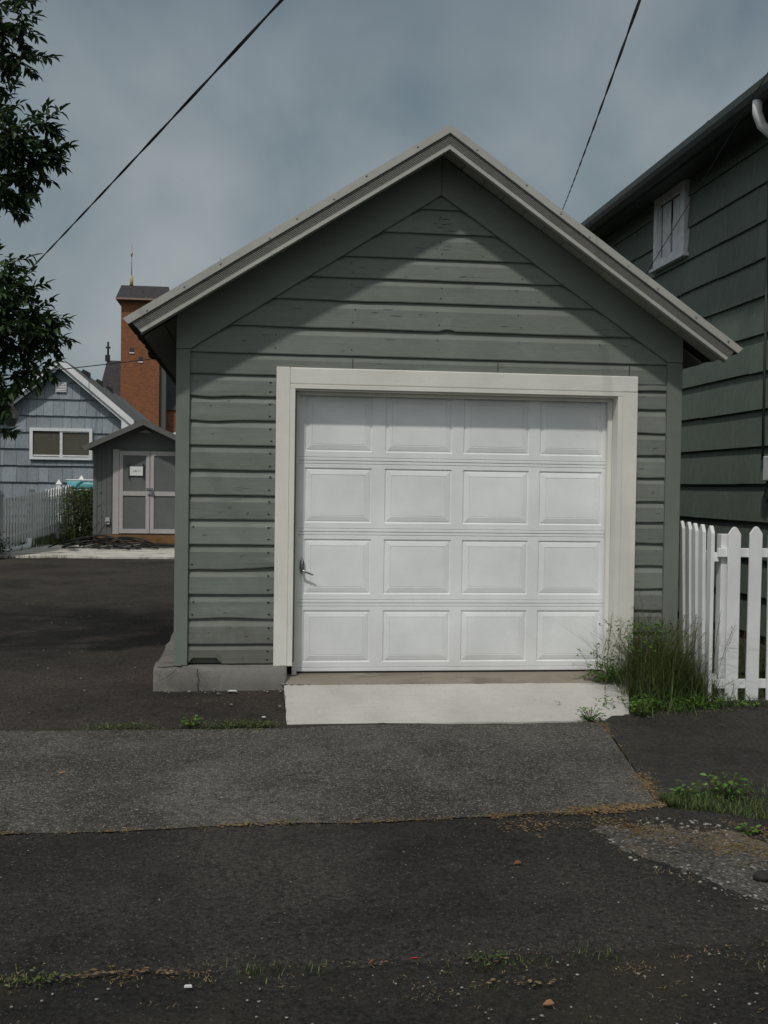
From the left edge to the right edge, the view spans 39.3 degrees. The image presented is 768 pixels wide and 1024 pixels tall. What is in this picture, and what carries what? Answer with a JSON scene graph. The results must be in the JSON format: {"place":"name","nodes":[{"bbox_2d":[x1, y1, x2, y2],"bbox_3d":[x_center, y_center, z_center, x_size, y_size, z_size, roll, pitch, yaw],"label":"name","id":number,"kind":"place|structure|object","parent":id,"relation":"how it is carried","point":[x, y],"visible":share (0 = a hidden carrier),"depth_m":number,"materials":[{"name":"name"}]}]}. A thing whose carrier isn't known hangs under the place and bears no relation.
{"place":"outdoors","nodes":[
{"label":"outdoors","id":0,"kind":"place"},
{"bbox_2d":[8,359,150,375],"bbox_3d":[-6.680,-3.494,25.237,0.024,3.252,18.014,1,1,20],"label":"overhead cable","id":1,"kind":"object","parent":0,"point":[94,365],"visible":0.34,"depth_m":25.10,"materials":[{"name":"black plastic"}]},
{"bbox_2d":[23,0,283,276],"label":"overhead cable","id":2,"kind":"object","parent":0,"point":[236,48],"visible":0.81,"depth_m":5.08,"materials":[{"name":"black plastic"}]},
{"bbox_2d":[0,558,603,730],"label":"alley","id":3,"kind":"structure","parent":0,"point":[124,637],"depth_m":9.32,"materials":[{"name":"grey asphalt"}]},
{"bbox_2d":[0,718,655,833],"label":"sidewalk","id":4,"kind":"structure","parent":0,"point":[120,780],"depth_m":5.77,"materials":[{"name":"grey concrete"}]},
{"bbox_2d":[0,792,767,977],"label":"road apron","id":5,"kind":"object","parent":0,"point":[363,894],"visible":0.94,"depth_m":4.09,"materials":[{"name":"grey asphalt"}]},
{"bbox_2d":[0,722,767,999],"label":"dry moss","id":6,"kind":"object","parent":5,"relation":"on","point":[609,809],"visible":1,"depth_m":4.94,"materials":[{"name":"dry moss"},{"name":"plant matter"}]},
{"bbox_2d":[0,610,767,1023],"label":"pebbles","id":7,"kind":"object","parent":5,"relation":"on","point":[548,858],"visible":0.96,"depth_m":4.27,"materials":[{"name":"stone"}]},
{"bbox_2d":[1,707,767,1019],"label":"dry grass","id":8,"kind":"structure","parent":5,"relation":"on","point":[417,963],"depth_m":3.48,"materials":[{"name":"brown plant"}]},
{"bbox_2d":[591,820,767,907],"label":"gravel strip","id":9,"kind":"object","parent":5,"relation":"on","point":[698,860],"visible":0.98,"depth_m":4.59,"materials":[{"name":"grey gravel"}]},
{"bbox_2d":[735,822,761,835],"bbox_3d":[1.663,1.452,4.901,0.098,0.052,0.111,2,2,43],"label":"weed plant","id":10,"kind":"object","parent":9,"relation":"on","point":[742,827],"visible":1,"depth_m":4.90,"materials":[{"name":"green plant"}]},
{"bbox_2d":[752,870,767,881],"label":"rock","id":11,"kind":"object","parent":9,"relation":"on","point":[760,875],"visible":1,"depth_m":4.29,"materials":[{"name":"stone"}]},
{"bbox_2d":[0,939,767,1023],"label":"street","id":12,"kind":"structure","parent":0,"point":[601,988],"depth_m":3.32,"materials":[{"name":"grey asphalt"}]},
{"bbox_2d":[543,999,553,1004],"bbox_3d":[0.494,1.476,3.232,0.029,0.015,0.022,2,2,40],"label":"fallen leaf","id":13,"kind":"object","parent":12,"relation":"on","point":[549,1002],"visible":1,"depth_m":3.23,"materials":[{"name":"orange plant"}]},
{"bbox_2d":[2,523,765,789],"bbox_3d":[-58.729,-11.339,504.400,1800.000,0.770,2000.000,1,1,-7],"label":"ground","id":14,"kind":"structure","parent":0,"point":[761,691],"depth_m":8.57,"materials":[{"name":"soil"}]},
{"bbox_2d":[0,385,17,426],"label":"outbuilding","id":15,"kind":"structure","parent":14,"relation":"on","point":[14,417],"depth_m":18.71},
{"bbox_2d":[0,0,80,440],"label":"tree","id":16,"kind":"object","parent":14,"relation":"on","point":[34,330],"visible":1,"depth_m":8.04,"materials":[{"name":"green plant"}]},
{"bbox_2d":[0,475,83,547],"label":"picket fence","id":17,"kind":"object","parent":14,"relation":"on","point":[11,526],"visible":0.76,"depth_m":21.52,"materials":[{"name":"white paint"}]},
{"bbox_2d":[0,360,152,522],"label":"house","id":18,"kind":"structure","parent":14,"relation":"on","point":[67,418],"depth_m":25.12,"materials":[{"name":"blue paint"}]},
{"bbox_2d":[29,428,92,459],"bbox_3d":[-7.552,-1.591,25.133,1.425,0.735,0.095,1,1,-7],"label":"window","id":19,"kind":"structure","parent":18,"relation":"in","point":[61,442],"depth_m":25.11,"materials":[{"name":"white paint"}]},
{"bbox_2d":[65,479,92,532],"bbox_3d":[-5.902,-0.129,23.981,2.280,1.172,1.095,1,1,-7],"label":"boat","id":20,"kind":"object","parent":14,"relation":"on","point":[85,483],"visible":0.14,"depth_m":23.42,"materials":[{"name":"teal paint"}]},
{"bbox_2d":[53,485,106,542],"bbox_3d":[-6.229,0.012,22.397,1.173,1.163,1.796,1,1,-7],"label":"shrub","id":21,"kind":"object","parent":14,"relation":"on","point":[77,518],"visible":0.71,"depth_m":22.30,"materials":[{"name":"green plant"}]},
{"bbox_2d":[0,545,174,558],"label":"concrete pad","id":22,"kind":"object","parent":14,"relation":"on","point":[142,553],"visible":0.42,"depth_m":20.12,"materials":[{"name":"grey concrete"}]},
{"bbox_2d":[0,531,13,554],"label":"shrub","id":23,"kind":"object","parent":22,"relation":"on","point":[2,551],"visible":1,"depth_m":19.56,"materials":[{"name":"green plant"}]},
{"bbox_2d":[0,538,31,552],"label":"drain pipe","id":24,"kind":"object","parent":22,"relation":"on","point":[25,545],"visible":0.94,"depth_m":20.56,"materials":[{"name":"white paint"}]},
{"bbox_2d":[48,535,174,549],"bbox_3d":[-5.165,0.593,21.212,2.803,0.265,1.074,1,1,-7],"label":"hose tangle","id":25,"kind":"object","parent":22,"relation":"on","point":[118,543],"visible":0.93,"depth_m":21.16,"materials":[{"name":"black plastic"}]},
{"bbox_2d":[65,542,139,546],"bbox_3d":[-5.509,0.635,21.226,1.627,0.092,0.551,1,1,-7],"label":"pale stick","id":26,"kind":"object","parent":25,"relation":"on","point":[107,545],"visible":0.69,"depth_m":21.03,"materials":[{"name":"wood"}]},
{"bbox_2d":[81,419,175,543],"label":"garden shed","id":27,"kind":"structure","parent":14,"relation":"on","point":[125,505],"depth_m":21.96,"materials":[{"name":"grey wood"}]},
{"bbox_2d":[119,451,149,532],"bbox_3d":[-5.102,-0.404,21.957,0.608,1.680,0.031,1,1,-7],"label":"shed door","id":28,"kind":"structure","parent":27,"relation":"in","point":[134,499],"depth_m":21.96,"materials":[{"name":"grey wood"}]},
{"bbox_2d":[129,463,143,477],"bbox_3d":[-5.054,-0.838,21.930,0.310,0.310,0.009,1,1,-7],"label":"paper sign","id":29,"kind":"object","parent":27,"relation":"attached to","point":[136,471],"visible":1,"depth_m":21.93,"materials":[{"name":"white paper"}]},
{"bbox_2d":[150,451,174,533],"bbox_3d":[-4.487,-0.397,22.031,0.608,1.680,0.031,1,1,-7],"label":"shed door","id":30,"kind":"structure","parent":27,"relation":"in","point":[162,464],"depth_m":22.03,"materials":[{"name":"grey wood"}]},
{"bbox_2d":[102,244,175,432],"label":"church","id":31,"kind":"structure","parent":14,"relation":"on","point":[146,389],"depth_m":115.44,"materials":[{"name":"orange brick"}]},
{"bbox_2d":[179,715,201,727],"bbox_3d":[-1.233,1.347,6.889,0.170,0.078,0.156,1,1,-7],"label":"weed plant","id":32,"kind":"object","parent":14,"relation":"on","point":[191,724],"visible":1,"depth_m":6.88,"materials":[{"name":"green plant"}]},
{"bbox_2d":[0,530,767,997],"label":"grass","id":33,"kind":"structure","parent":14,"relation":"on","point":[674,800],"depth_m":5.32,"materials":[{"name":"green plant"}]},
{"bbox_2d":[123,124,742,691],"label":"garage","id":34,"kind":"structure","parent":14,"relation":"on","point":[429,402],"depth_m":8.05,"materials":[{"name":"green paint"}]},
{"bbox_2d":[296,395,606,672],"bbox_3d":[0.531,0.171,8.170,2.420,2.132,0.109,1,1,-7],"label":"garage door","id":35,"kind":"structure","parent":34,"relation":"in","point":[435,534],"depth_m":8.18,"materials":[{"name":"white metal"}]},
{"bbox_2d":[287,669,625,684],"bbox_3d":[0.580,1.319,8.154,2.640,0.194,0.474,1,1,-7],"label":"threshold","id":36,"kind":"object","parent":34,"relation":"attached to","point":[425,678],"visible":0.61,"depth_m":8.01,"materials":[{"name":"concrete"}]},
{"bbox_2d":[562,0,640,209],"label":"overhead cable","id":37,"kind":"object","parent":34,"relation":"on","point":[625,39],"visible":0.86,"depth_m":5.24,"materials":[{"name":"black plastic"}]},
{"bbox_2d":[646,72,767,273],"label":"overhead cable","id":38,"kind":"object","parent":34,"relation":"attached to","point":[709,170],"visible":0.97,"depth_m":8.05,"materials":[{"name":"black plastic"}]},
{"bbox_2d":[556,594,767,719],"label":"weed clump","id":39,"kind":"object","parent":14,"relation":"on","point":[663,680],"visible":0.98,"depth_m":7.78,"materials":[{"name":"green plant"}]},
{"bbox_2d":[581,74,767,648],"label":"house","id":40,"kind":"structure","parent":14,"relation":"on","point":[710,264],"depth_m":10.72,"materials":[{"name":"wood"}]},
{"bbox_2d":[649,179,690,273],"bbox_3d":[3.219,-3.195,12.072,0.110,0.832,1.000,1,1,-7],"label":"window","id":41,"kind":"structure","parent":40,"relation":"in","point":[669,207],"depth_m":12.03,"materials":[{"name":"white paint"}]},
{"bbox_2d":[679,521,718,700],"bbox_3d":[2.368,0.721,8.267,0.095,1.296,0.934,1,1,-1],"label":"picket fence","id":42,"kind":"object","parent":14,"relation":"on","point":[696,585],"visible":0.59,"depth_m":8.04,"materials":[{"name":"white paint"}]},
{"bbox_2d":[714,526,767,700],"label":"picket fence","id":43,"kind":"object","parent":14,"relation":"on","point":[731,552],"visible":0.79,"depth_m":7.79,"materials":[{"name":"white paint"}]},
{"bbox_2d":[0,0,767,387],"label":"sky","id":44,"kind":"structure","parent":0,"point":[323,94],"materials":[{"name":"grey"}]},
{"bbox_2d":[284,683,629,724],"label":"driveway slab","id":45,"kind":"structure","parent":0,"point":[506,703],"depth_m":7.50,"materials":[{"name":"concrete"}]},
{"bbox_2d":[577,705,605,721],"bbox_3d":[1.387,1.362,7.205,0.197,0.105,0.171,-1,2,-45],"label":"weed plant","id":46,"kind":"object","parent":45,"relation":"on","point":[591,719],"visible":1,"depth_m":7.20,"materials":[{"name":"green plant"}]},
{"bbox_2d":[604,696,767,805],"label":"pavement","id":47,"kind":"structure","parent":0,"point":[688,750],"depth_m":6.58,"materials":[{"name":"grey asphalt"}]},
{"bbox_2d":[625,699,656,716],"bbox_3d":[1.761,1.347,7.382,0.172,0.117,0.222,2,2,42],"label":"weed plant","id":48,"kind":"object","parent":47,"relation":"on","point":[640,712],"visible":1,"depth_m":7.37,"materials":[{"name":"green plant"}]},
{"bbox_2d":[700,772,752,800],"bbox_3d":[1.750,1.404,5.492,0.253,0.125,0.213,1,1,-7],"label":"weed plant","id":49,"kind":"object","parent":47,"relation":"on","point":[724,785],"visible":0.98,"depth_m":5.49,"materials":[{"name":"green plant"}]},
{"bbox_2d":[717,797,767,818],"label":"verge","id":50,"kind":"structure","parent":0,"point":[756,803],"depth_m":5.34,"materials":[{"name":"green plant"}]},
{"bbox_2d":[668,779,704,798],"bbox_3d":[1.536,1.418,5.461,0.186,0.092,0.164,1,1,19],"label":"weed plant","id":51,"kind":"object","parent":50,"relation":"on","point":[682,789],"visible":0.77,"depth_m":5.46,"materials":[{"name":"green plant"}]}
]}

